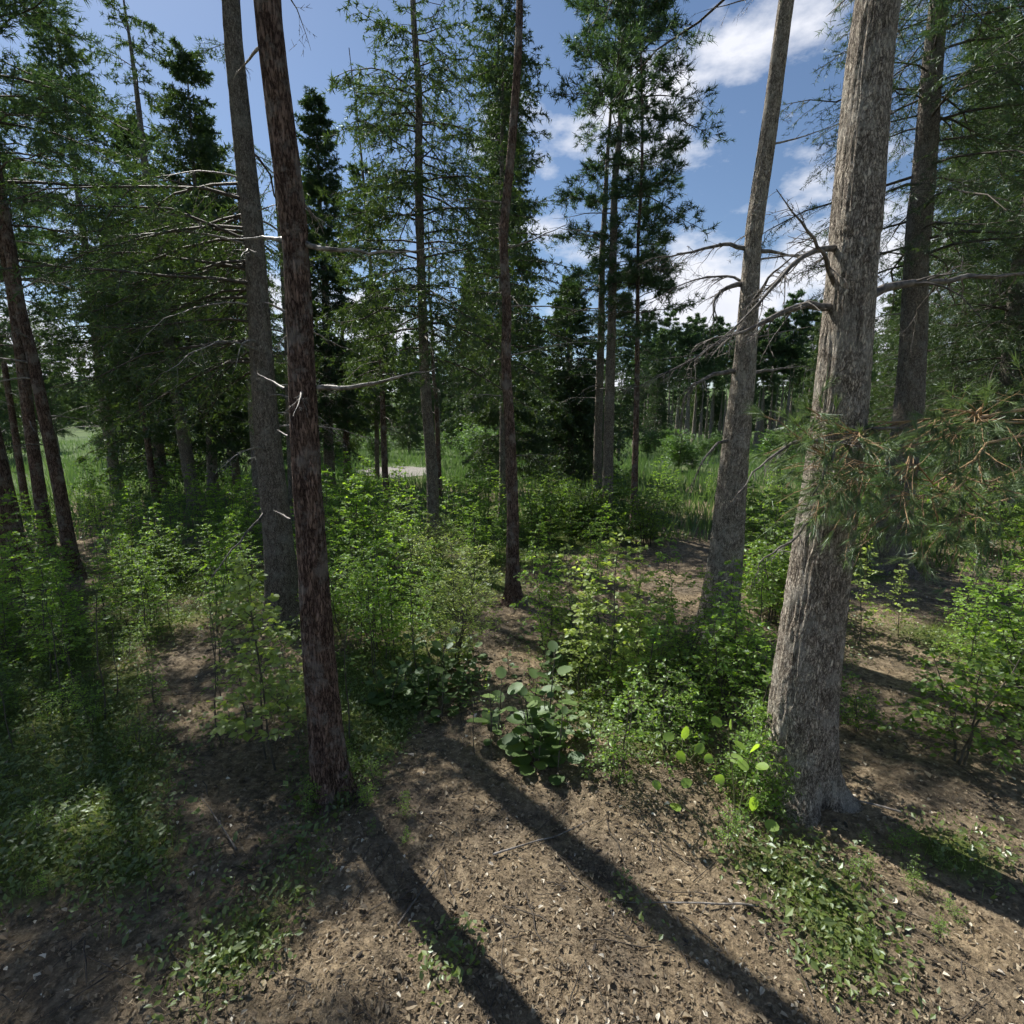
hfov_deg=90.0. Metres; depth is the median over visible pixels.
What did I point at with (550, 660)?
broadleaf seedling
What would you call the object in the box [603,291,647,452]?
spruce tree
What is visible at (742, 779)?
leafy shrub
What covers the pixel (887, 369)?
spruce tree
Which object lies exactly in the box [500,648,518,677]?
broadleaf seedling
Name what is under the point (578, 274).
pine tree
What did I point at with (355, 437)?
tall shrub
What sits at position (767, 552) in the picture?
leafy shrub
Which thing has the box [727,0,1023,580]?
spruce tree
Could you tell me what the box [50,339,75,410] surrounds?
spruce tree
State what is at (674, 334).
pine tree
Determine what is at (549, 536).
leafy shrub
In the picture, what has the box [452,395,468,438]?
spruce tree
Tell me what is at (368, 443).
tall shrub
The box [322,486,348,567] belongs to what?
leafy shrub
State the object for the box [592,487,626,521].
leafy shrub
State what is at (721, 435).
tall shrub
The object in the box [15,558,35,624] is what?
thin sapling
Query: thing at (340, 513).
leafy shrub
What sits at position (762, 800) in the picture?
leafy shrub
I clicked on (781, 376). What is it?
pine tree
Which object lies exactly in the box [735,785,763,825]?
leafy shrub
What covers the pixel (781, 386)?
pine tree
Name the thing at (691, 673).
leafy shrub
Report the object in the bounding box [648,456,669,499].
leafy shrub
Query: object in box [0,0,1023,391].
sky
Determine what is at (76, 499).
leafy shrub
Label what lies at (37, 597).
leafy shrub
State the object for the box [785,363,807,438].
pine tree
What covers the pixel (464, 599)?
willow shrub
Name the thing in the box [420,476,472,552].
leafy shrub
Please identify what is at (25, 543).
young beech
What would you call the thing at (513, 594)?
pine tree
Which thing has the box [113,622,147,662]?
leafy shrub
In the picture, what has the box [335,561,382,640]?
leafy shrub
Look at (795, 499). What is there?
leafy shrub
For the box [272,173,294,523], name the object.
spruce tree
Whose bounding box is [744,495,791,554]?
leafy shrub
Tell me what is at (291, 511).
leafy shrub
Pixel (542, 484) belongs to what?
leafy shrub
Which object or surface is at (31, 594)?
leafy shrub
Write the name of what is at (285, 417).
spruce tree
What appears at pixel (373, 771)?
leafy shrub
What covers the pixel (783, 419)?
pine tree
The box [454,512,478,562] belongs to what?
leafy shrub
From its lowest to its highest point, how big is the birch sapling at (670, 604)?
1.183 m
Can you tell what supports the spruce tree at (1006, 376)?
on the ground at (698, 558)
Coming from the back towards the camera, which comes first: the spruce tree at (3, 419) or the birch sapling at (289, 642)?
the spruce tree at (3, 419)
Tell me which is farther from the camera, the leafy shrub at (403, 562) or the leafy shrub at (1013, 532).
the leafy shrub at (1013, 532)
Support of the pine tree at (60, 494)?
on the ground at (698, 558)
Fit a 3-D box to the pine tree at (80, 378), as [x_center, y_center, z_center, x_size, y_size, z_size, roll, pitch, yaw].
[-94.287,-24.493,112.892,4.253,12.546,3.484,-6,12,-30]
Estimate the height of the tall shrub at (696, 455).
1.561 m
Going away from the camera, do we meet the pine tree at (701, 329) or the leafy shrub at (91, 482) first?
the leafy shrub at (91, 482)
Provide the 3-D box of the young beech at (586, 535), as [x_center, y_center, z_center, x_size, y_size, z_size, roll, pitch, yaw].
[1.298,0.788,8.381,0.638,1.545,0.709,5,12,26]
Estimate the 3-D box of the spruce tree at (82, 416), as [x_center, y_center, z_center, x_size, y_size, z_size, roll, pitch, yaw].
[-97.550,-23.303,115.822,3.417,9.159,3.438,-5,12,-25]
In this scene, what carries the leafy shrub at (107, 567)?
on the ground at (698, 558)
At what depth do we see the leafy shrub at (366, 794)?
3.89 m
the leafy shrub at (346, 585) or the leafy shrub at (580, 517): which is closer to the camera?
the leafy shrub at (346, 585)
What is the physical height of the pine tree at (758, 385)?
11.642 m
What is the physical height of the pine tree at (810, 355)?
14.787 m
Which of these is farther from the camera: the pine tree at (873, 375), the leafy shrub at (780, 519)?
the pine tree at (873, 375)
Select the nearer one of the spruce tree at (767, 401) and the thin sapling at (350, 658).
the thin sapling at (350, 658)
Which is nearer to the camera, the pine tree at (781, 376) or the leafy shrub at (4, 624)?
the leafy shrub at (4, 624)
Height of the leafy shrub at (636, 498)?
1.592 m
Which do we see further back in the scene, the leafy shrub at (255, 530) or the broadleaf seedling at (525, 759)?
the leafy shrub at (255, 530)
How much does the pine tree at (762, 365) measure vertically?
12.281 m
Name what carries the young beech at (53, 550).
on the ground at (698, 558)
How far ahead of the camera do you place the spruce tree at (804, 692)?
3.48 m
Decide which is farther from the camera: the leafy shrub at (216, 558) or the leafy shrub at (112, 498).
the leafy shrub at (112, 498)
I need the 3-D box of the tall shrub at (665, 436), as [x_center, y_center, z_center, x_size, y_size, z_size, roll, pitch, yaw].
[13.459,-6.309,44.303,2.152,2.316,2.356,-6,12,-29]
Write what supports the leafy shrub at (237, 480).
on the ground at (698, 558)
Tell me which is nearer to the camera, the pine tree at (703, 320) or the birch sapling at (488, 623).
the birch sapling at (488, 623)
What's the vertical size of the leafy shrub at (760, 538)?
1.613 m
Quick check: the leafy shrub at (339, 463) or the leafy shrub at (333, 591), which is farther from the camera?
the leafy shrub at (339, 463)
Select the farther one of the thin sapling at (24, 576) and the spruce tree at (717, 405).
the spruce tree at (717, 405)
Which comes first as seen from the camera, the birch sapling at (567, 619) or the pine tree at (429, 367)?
the birch sapling at (567, 619)
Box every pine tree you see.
[0,0,111,599]
[0,0,164,559]
[0,0,186,581]
[0,71,85,474]
[0,107,94,517]
[66,198,179,509]
[71,372,91,428]
[227,0,445,814]
[317,240,353,488]
[318,48,443,520]
[392,199,443,499]
[401,323,430,433]
[414,0,605,606]
[415,346,438,389]
[429,345,449,431]
[431,335,459,443]
[545,0,734,531]
[545,5,668,504]
[584,0,705,532]
[603,361,623,386]
[621,324,657,447]
[622,374,644,425]
[630,309,666,428]
[631,357,660,443]
[640,337,667,428]
[642,330,671,438]
[648,308,688,432]
[650,334,672,431]
[658,331,670,429]
[664,318,705,445]
[665,330,690,434]
[666,312,719,446]
[667,336,698,433]
[671,357,699,437]
[671,366,693,427]
[674,382,692,429]
[678,325,720,447]
[679,317,708,443]
[694,322,731,448]
[700,336,727,439]
[704,315,731,430]
[705,330,732,435]
[711,323,736,439]
[713,336,734,386]
[725,340,767,381]
[739,349,1023,598]
[750,378,769,438]
[752,323,783,447]
[755,330,781,443]
[755,356,772,384]
[756,316,785,443]
[757,307,791,445]
[758,328,798,445]
[766,288,818,445]
[768,311,806,446]
[772,377,787,430]
[773,343,801,434]
[778,325,806,435]
[783,299,820,423]
[784,299,821,447]
[784,361,811,388]
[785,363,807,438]
[792,382,804,401]
[871,338,881,384]
[873,318,880,366]
[986,78,1023,141]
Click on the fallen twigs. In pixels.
(474, 877)
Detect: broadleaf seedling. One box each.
[365,665,408,702]
[367,633,431,708]
[408,627,465,702]
[410,659,459,722]
[425,674,458,720]
[437,623,487,665]
[452,648,478,693]
[455,678,470,707]
[465,656,491,688]
[466,640,578,766]
[482,698,501,745]
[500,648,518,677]
[502,687,584,784]
[511,691,565,769]
[518,618,530,642]
[527,630,568,676]
[530,686,593,738]
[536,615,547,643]
[540,668,568,695]
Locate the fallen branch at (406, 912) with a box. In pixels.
[397,830,457,925]
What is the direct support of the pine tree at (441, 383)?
on the ground at (698, 558)
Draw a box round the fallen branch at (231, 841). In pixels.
[196,791,237,850]
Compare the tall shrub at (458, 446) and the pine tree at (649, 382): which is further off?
the pine tree at (649, 382)
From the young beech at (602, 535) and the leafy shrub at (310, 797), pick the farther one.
the young beech at (602, 535)
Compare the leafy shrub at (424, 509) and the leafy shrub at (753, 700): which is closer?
the leafy shrub at (753, 700)
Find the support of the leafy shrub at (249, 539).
on the ground at (698, 558)
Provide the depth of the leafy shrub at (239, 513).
9.71 m
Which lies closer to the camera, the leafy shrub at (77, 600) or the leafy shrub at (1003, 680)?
the leafy shrub at (1003, 680)
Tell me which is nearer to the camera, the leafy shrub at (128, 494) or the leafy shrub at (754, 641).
the leafy shrub at (754, 641)
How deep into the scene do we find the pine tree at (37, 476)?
10.42 m
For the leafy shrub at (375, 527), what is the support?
on the ground at (698, 558)
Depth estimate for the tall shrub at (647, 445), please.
40.67 m
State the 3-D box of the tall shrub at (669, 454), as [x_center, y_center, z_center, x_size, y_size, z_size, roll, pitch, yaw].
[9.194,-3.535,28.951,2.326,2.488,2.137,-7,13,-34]
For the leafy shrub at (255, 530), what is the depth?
11.56 m
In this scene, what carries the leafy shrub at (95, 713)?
on the ground at (698, 558)
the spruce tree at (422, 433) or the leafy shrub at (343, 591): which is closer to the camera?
the leafy shrub at (343, 591)
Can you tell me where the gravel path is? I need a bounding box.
[356,466,425,477]
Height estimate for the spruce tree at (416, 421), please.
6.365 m
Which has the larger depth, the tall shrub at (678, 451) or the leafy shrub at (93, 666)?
the tall shrub at (678, 451)
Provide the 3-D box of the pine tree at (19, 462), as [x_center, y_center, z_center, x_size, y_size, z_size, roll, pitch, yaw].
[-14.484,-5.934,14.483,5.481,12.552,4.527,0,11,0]
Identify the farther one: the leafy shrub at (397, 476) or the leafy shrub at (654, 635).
the leafy shrub at (397, 476)
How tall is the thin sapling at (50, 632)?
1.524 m
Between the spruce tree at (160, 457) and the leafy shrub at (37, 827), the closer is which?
the leafy shrub at (37, 827)
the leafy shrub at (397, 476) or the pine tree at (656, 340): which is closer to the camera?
the leafy shrub at (397, 476)
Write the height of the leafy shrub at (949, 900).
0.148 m
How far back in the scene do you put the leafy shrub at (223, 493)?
12.01 m
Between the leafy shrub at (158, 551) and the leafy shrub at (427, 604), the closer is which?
the leafy shrub at (427, 604)
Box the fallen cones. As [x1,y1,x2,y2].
[2,586,1015,1015]
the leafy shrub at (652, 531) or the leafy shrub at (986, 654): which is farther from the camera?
the leafy shrub at (652, 531)
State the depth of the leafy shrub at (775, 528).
8.48 m
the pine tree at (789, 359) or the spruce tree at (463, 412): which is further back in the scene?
the pine tree at (789, 359)
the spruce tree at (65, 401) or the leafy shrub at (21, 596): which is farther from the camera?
the spruce tree at (65, 401)
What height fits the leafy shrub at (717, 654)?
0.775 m
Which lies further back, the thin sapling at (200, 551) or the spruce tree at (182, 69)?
the spruce tree at (182, 69)
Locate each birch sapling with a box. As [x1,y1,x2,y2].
[200,568,305,759]
[206,553,304,770]
[209,580,283,717]
[262,611,306,729]
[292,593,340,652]
[483,590,506,636]
[541,543,601,660]
[553,590,604,695]
[556,554,620,692]
[573,526,645,701]
[605,585,635,646]
[610,537,671,656]
[610,573,667,690]
[614,594,655,686]
[618,637,654,712]
[643,575,671,629]
[643,584,694,670]
[848,543,890,644]
[879,563,921,636]
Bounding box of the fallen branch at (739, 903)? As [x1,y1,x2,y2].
[614,899,758,913]
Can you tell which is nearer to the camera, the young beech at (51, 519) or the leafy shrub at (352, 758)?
the leafy shrub at (352, 758)
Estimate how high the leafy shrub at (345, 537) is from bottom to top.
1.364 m
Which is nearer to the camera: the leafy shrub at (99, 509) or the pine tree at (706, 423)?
the leafy shrub at (99, 509)
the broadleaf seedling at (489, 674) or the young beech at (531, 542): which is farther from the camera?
the young beech at (531, 542)
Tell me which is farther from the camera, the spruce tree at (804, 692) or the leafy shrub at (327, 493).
the leafy shrub at (327, 493)
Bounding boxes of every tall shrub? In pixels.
[86,431,102,450]
[319,424,341,463]
[349,431,364,445]
[359,427,390,455]
[359,430,380,453]
[374,433,396,455]
[421,431,454,458]
[448,429,470,455]
[457,420,492,456]
[460,420,498,462]
[639,427,663,454]
[642,437,654,451]
[655,426,677,450]
[657,427,695,470]
[660,430,699,468]
[678,446,702,469]
[690,435,709,456]
[700,433,721,459]
[702,425,719,443]
[714,431,723,443]
[750,423,804,474]
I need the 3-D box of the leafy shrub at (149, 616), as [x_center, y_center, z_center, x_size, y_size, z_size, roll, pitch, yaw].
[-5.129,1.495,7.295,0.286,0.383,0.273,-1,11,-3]
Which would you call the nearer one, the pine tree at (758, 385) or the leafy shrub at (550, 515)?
the leafy shrub at (550, 515)
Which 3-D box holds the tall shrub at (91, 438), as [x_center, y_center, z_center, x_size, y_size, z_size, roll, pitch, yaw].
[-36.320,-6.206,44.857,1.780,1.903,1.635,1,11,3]
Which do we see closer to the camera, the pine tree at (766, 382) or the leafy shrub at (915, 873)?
the leafy shrub at (915, 873)
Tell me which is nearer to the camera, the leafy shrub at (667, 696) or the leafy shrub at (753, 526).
the leafy shrub at (667, 696)
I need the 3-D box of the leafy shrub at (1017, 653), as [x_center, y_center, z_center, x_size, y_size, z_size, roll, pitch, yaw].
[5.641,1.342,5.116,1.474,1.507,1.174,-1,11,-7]
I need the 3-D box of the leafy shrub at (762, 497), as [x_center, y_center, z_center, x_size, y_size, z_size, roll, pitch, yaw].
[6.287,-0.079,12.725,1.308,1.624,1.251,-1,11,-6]
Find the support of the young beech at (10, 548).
on the ground at (698, 558)
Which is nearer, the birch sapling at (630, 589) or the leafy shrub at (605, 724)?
the leafy shrub at (605, 724)
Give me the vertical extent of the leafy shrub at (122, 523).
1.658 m
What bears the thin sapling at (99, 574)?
on the ground at (698, 558)
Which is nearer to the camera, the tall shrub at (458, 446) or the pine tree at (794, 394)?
the tall shrub at (458, 446)
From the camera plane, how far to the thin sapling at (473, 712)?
4.40 m
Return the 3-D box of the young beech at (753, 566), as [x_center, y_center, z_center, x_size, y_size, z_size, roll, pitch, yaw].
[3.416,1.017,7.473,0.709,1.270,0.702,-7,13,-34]
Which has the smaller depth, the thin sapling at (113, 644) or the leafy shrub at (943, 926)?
the leafy shrub at (943, 926)
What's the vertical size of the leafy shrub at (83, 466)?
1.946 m
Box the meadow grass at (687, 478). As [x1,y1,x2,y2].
[7,434,1023,581]
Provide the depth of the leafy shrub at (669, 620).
5.67 m
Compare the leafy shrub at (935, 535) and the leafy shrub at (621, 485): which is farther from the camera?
the leafy shrub at (621, 485)
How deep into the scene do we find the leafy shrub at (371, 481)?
12.87 m
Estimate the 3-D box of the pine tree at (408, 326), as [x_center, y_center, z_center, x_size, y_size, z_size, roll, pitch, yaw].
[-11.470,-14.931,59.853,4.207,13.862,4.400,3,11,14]
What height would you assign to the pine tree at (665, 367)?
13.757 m
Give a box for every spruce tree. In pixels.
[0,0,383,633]
[0,13,161,495]
[0,329,43,458]
[0,369,25,454]
[8,355,20,416]
[32,391,39,430]
[36,359,78,450]
[42,0,247,513]
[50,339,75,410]
[54,368,74,420]
[66,378,82,424]
[71,352,94,417]
[72,391,88,427]
[73,113,231,504]
[75,246,152,467]
[119,34,315,532]
[122,34,286,502]
[128,264,204,462]
[161,127,286,492]
[177,180,279,470]
[223,254,285,438]
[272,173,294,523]
[273,86,388,492]
[280,323,321,446]
[310,0,548,563]
[348,282,420,482]
[369,398,392,442]
[387,332,423,454]
[388,384,412,448]
[398,0,597,517]
[407,391,421,442]
[416,380,422,432]
[420,390,441,445]
[433,375,453,433]
[440,254,497,446]
[440,384,461,448]
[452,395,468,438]
[454,45,568,501]
[515,274,632,488]
[515,313,552,433]
[571,0,1020,645]
[588,348,595,377]
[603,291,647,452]
[630,385,658,430]
[639,332,675,449]
[655,386,667,422]
[666,377,686,426]
[679,378,703,427]
[684,0,1023,827]
[690,356,710,432]
[690,393,704,432]
[708,385,726,432]
[714,390,727,424]
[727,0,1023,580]
[752,359,779,433]
[752,392,757,430]
[767,373,780,411]
[777,378,799,416]
[781,300,822,454]
[793,385,812,427]
[864,0,1023,532]
[866,2,1023,498]
[867,249,933,464]
[869,345,896,426]
[920,178,1022,478]
[926,337,942,397]
[973,352,1023,484]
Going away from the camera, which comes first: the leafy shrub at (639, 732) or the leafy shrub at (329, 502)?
the leafy shrub at (639, 732)
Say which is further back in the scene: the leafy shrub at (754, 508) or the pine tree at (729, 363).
the pine tree at (729, 363)
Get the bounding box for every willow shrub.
[402,509,468,606]
[410,533,502,664]
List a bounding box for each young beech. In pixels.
[0,488,71,590]
[0,524,53,619]
[0,546,36,613]
[0,546,63,650]
[4,530,53,614]
[11,519,73,595]
[27,496,60,569]
[30,595,100,677]
[193,519,257,625]
[357,530,421,656]
[509,546,567,657]
[519,518,549,578]
[527,564,573,649]
[530,558,573,635]
[566,547,637,653]
[574,513,614,601]
[578,501,618,581]
[587,507,623,581]
[646,533,711,634]
[681,565,724,645]
[698,589,769,706]
[699,558,760,654]
[742,542,770,618]
[935,574,998,662]
[942,556,1023,692]
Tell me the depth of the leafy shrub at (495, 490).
14.78 m
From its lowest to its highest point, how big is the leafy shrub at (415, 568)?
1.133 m
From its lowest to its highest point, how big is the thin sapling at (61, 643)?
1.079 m
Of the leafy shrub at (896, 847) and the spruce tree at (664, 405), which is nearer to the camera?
the leafy shrub at (896, 847)
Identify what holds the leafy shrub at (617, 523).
on the ground at (698, 558)
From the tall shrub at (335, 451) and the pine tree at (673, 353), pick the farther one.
the pine tree at (673, 353)
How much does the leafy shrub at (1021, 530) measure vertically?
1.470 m
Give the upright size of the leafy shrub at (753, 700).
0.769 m
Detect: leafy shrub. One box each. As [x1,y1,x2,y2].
[0,533,23,613]
[0,549,25,602]
[0,584,33,647]
[0,593,31,662]
[0,597,60,662]
[0,650,36,707]
[1,710,21,724]
[8,686,29,708]
[13,552,79,635]
[13,583,38,620]
[16,491,57,555]
[17,559,86,665]
[20,801,51,829]
[21,662,46,687]
[22,494,54,519]
[25,569,95,663]
[25,818,51,844]
[27,869,53,900]
[31,558,112,670]
[32,633,75,667]
[33,684,70,726]
[35,548,94,635]
[43,585,86,640]
[43,666,90,713]
[55,539,90,588]
[55,810,71,831]
[63,679,82,701]
[64,681,115,735]
[68,483,86,521]
[69,458,115,517]
[73,479,117,533]
[74,555,127,626]
[75,500,103,545]
[79,479,100,514]
[81,580,125,637]
[82,470,115,514]
[82,486,117,529]
[83,658,103,679]
[84,832,101,850]
[88,529,136,618]
[88,634,108,654]
[94,469,130,525]
[99,516,125,567]
[100,786,116,804]
[102,535,166,596]
[106,486,149,555]
[107,475,141,526]
[108,491,143,543]
[109,534,139,581]
[109,598,140,625]
[111,490,154,549]
[111,534,138,582]
[113,532,156,577]
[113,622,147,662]
[114,688,168,751]
[117,507,143,552]
[122,559,173,630]
[124,524,184,580]
[124,613,161,653]
[125,538,175,619]
[126,482,148,512]
[133,652,168,704]
[136,533,183,572]
[138,502,181,573]
[139,522,197,573]
[139,606,160,626]
[140,477,172,517]
[142,564,189,630]
[142,605,176,640]
[149,466,183,510]
[153,488,196,560]
[158,541,206,591]
[160,494,190,536]
[161,462,195,517]
[175,463,210,523]
[178,530,215,571]
[184,480,214,527]
[187,538,235,630]
[189,473,228,547]
[189,524,218,576]
[192,508,227,570]
[197,555,235,617]
[199,485,232,534]
[200,468,249,543]
[205,534,262,627]
[209,466,261,543]
[212,513,249,577]
[216,541,252,597]
[218,529,261,600]
[221,503,259,569]
[223,479,253,535]
[227,474,262,565]
[229,491,262,562]
[234,486,262,545]
[234,493,259,539]
[239,532,263,583]
[290,499,296,557]
[293,465,339,521]
[295,467,357,554]
[296,776,326,817]
[297,526,360,636]
[298,778,318,812]
[321,464,358,555]
[322,464,343,516]
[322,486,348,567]
[323,476,333,522]
[325,453,360,520]
[325,454,362,523]
[327,473,372,575]
[327,473,383,568]
[327,488,381,580]
[329,451,360,512]
[330,574,346,617]
[331,520,373,594]
[331,553,365,608]
[333,463,367,533]
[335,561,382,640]
[335,756,357,804]
[339,556,370,631]
[339,568,386,647]
[340,456,392,533]
[346,739,352,753]
[347,539,406,661]
[348,565,362,606]
[348,753,360,771]
[350,497,393,576]
[351,457,383,529]
[351,482,377,529]
[354,461,390,524]
[355,782,376,806]
[356,504,377,558]
[356,777,379,813]
[359,755,388,787]
[362,520,400,588]
[365,478,408,552]
[365,560,399,620]
[366,817,375,834]
[367,581,405,660]
[371,587,405,632]
[372,491,397,536]
[375,511,417,600]
[379,469,423,551]
[380,527,410,583]
[383,560,439,652]
[385,460,419,525]
[385,516,409,566]
[386,487,404,522]
[388,485,433,574]
[390,545,412,586]
[392,791,410,815]
[396,491,445,573]
[399,536,425,595]
[399,825,413,845]
[401,802,415,816]
[407,540,455,622]
[417,564,449,634]
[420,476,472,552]
[421,546,446,594]
[422,572,452,634]
[441,476,472,546]
[445,482,470,524]
[453,479,471,510]
[453,485,492,560]
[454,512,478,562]
[455,461,489,524]
[457,488,476,524]
[457,497,486,546]
[460,504,488,558]
[461,550,483,593]
[464,464,491,524]
[467,467,490,521]
[468,501,488,544]
[479,459,503,520]
[481,511,506,563]
[482,483,499,518]
[484,471,506,511]
[484,501,521,556]
[489,509,506,560]
[518,478,548,543]
[518,493,557,542]
[519,471,557,523]
[519,488,563,542]
[519,493,548,557]
[532,474,549,509]
[532,493,574,541]
[532,505,565,563]
[541,476,578,521]
[544,475,582,525]
[544,498,558,533]
[549,466,579,509]
[551,480,588,542]
[552,481,574,528]
[553,476,591,522]
[555,486,589,533]
[556,488,595,533]
[560,477,609,533]
[562,485,608,542]
[563,676,629,756]
[571,487,598,527]
[578,476,631,539]
[581,670,675,778]
[581,719,634,785]
[583,487,614,524]
[588,469,629,509]
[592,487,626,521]
[599,601,700,714]
[608,644,648,694]
[609,481,667,544]
[613,468,631,509]
[613,469,639,511]
[613,607,690,687]
[621,658,705,758]
[622,484,673,544]
[626,477,658,509]
[635,492,678,539]
[638,624,679,697]
[644,664,713,763]
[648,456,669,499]
[649,461,672,502]
[650,486,681,523]
[655,623,691,664]
[658,616,692,672]
[661,665,730,735]
[663,470,683,511]
[663,600,713,675]
[673,608,716,677]
[682,614,773,718]
[682,621,779,750]
[691,582,775,698]
[692,611,757,714]
[699,624,753,691]
[699,626,735,688]
[700,471,716,498]
[704,737,750,801]
[707,603,751,650]
[707,696,799,818]
[709,744,743,801]
[712,798,757,849]
[717,554,783,658]
[719,717,787,795]
[721,636,776,700]
[723,745,760,800]
[724,679,771,757]
[726,687,765,758]
[728,618,770,682]
[730,619,770,696]
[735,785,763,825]
[741,549,783,607]
[742,538,791,621]
[743,499,794,588]
[743,533,792,607]
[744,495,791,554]
[744,506,781,556]
[745,479,790,528]
[745,486,775,542]
[745,494,793,562]
[746,778,774,823]
[747,643,775,700]
[750,491,795,567]
[750,500,796,543]
[751,537,786,589]
[751,755,801,821]
[753,555,788,616]
[755,466,781,499]
[757,770,794,820]
[762,458,787,500]
[763,491,798,533]
[772,474,799,520]
[777,548,790,604]
[839,671,896,741]
[842,858,863,882]
[855,507,877,560]
[856,507,923,548]
[857,497,873,540]
[857,852,880,876]
[859,829,872,850]
[861,924,877,952]
[869,931,882,949]
[878,634,1023,774]
[880,831,910,855]
[888,820,920,861]
[895,824,920,852]
[900,854,929,892]
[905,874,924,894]
[912,509,941,551]
[914,502,971,555]
[916,480,949,512]
[926,477,999,538]
[929,910,949,942]
[930,846,953,873]
[931,578,1018,683]
[936,553,997,637]
[936,891,958,917]
[942,604,1009,687]
[946,473,993,528]
[949,906,970,925]
[956,468,1016,522]
[959,595,1023,711]
[965,482,1023,551]
[965,619,1023,744]
[973,607,1023,685]
[973,645,1023,705]
[978,548,1018,615]
[980,593,1023,670]
[985,485,1023,531]
[985,538,1023,620]
[986,599,1023,665]
[988,543,1023,611]
[997,630,1023,692]
[1005,504,1023,543]
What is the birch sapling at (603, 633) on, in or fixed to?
on the ground at (698, 558)
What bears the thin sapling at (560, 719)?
on the ground at (698, 558)
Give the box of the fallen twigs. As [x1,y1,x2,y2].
[0,545,1023,1023]
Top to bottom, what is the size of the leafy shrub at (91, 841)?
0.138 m
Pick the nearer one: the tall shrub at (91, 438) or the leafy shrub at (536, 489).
the leafy shrub at (536, 489)
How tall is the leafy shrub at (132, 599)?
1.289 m
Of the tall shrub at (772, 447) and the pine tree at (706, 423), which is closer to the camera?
the tall shrub at (772, 447)
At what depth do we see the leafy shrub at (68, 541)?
8.85 m
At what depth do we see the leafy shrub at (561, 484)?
15.36 m
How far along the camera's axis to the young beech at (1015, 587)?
5.29 m
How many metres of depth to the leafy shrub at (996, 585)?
7.28 m
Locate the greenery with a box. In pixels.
[0,499,1023,1023]
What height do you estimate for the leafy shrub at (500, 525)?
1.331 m
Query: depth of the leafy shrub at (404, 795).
3.78 m
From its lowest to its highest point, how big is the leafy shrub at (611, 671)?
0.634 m
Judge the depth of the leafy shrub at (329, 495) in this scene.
10.05 m
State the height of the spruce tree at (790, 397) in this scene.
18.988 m
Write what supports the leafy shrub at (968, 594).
on the ground at (698, 558)
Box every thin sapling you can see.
[2,534,27,611]
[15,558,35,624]
[18,554,64,679]
[25,578,74,714]
[26,513,54,590]
[31,522,82,615]
[48,562,70,653]
[52,604,78,691]
[68,574,123,719]
[88,542,109,629]
[95,602,126,696]
[130,551,156,641]
[185,516,225,605]
[191,598,233,742]
[198,592,225,695]
[202,578,228,667]
[336,596,365,744]
[349,526,391,639]
[352,527,373,637]
[359,545,382,651]
[359,572,381,678]
[360,574,387,665]
[366,510,391,593]
[397,498,423,618]
[398,562,430,668]
[460,664,481,754]
[480,675,504,759]
[523,649,539,688]
[555,696,568,760]
[600,685,618,749]
[629,661,660,744]
[648,667,664,734]
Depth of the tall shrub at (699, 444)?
36.35 m
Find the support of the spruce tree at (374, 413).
on the ground at (698, 558)
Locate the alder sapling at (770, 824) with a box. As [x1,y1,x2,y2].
[652,716,778,836]
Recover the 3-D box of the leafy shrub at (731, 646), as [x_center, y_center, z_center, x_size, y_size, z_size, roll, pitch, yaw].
[2.151,1.569,5.084,0.840,1.177,0.881,2,11,13]
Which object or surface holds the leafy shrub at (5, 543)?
on the ground at (698, 558)
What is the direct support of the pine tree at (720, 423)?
on the ground at (698, 558)
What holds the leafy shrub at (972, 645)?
on the ground at (698, 558)
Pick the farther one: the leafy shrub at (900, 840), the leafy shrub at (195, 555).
the leafy shrub at (195, 555)
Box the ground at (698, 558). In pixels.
[0,380,1023,1023]
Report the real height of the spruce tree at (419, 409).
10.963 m
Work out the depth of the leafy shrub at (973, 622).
5.56 m
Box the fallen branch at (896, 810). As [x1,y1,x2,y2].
[856,799,901,812]
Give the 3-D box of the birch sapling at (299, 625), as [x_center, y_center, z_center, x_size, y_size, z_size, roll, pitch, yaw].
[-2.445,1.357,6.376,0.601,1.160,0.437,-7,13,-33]
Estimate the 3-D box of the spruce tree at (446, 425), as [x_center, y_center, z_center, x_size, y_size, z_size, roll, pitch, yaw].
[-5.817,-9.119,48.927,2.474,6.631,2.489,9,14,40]
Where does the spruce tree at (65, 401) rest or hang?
on the ground at (698, 558)
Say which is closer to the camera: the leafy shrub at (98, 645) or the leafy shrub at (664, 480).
the leafy shrub at (98, 645)
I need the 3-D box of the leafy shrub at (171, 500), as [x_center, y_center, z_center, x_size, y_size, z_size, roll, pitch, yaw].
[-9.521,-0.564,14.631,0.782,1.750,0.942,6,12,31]
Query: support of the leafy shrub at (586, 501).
on the ground at (698, 558)
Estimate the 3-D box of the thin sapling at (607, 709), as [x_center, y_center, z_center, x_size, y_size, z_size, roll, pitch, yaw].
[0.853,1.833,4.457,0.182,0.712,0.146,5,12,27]
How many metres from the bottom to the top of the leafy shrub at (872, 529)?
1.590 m
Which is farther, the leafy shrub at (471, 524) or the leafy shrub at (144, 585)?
the leafy shrub at (471, 524)
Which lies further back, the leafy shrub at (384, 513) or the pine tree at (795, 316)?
the pine tree at (795, 316)
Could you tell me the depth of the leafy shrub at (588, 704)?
4.51 m
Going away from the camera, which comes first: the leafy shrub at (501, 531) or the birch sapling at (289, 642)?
the birch sapling at (289, 642)
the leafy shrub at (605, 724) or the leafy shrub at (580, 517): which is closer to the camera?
the leafy shrub at (605, 724)

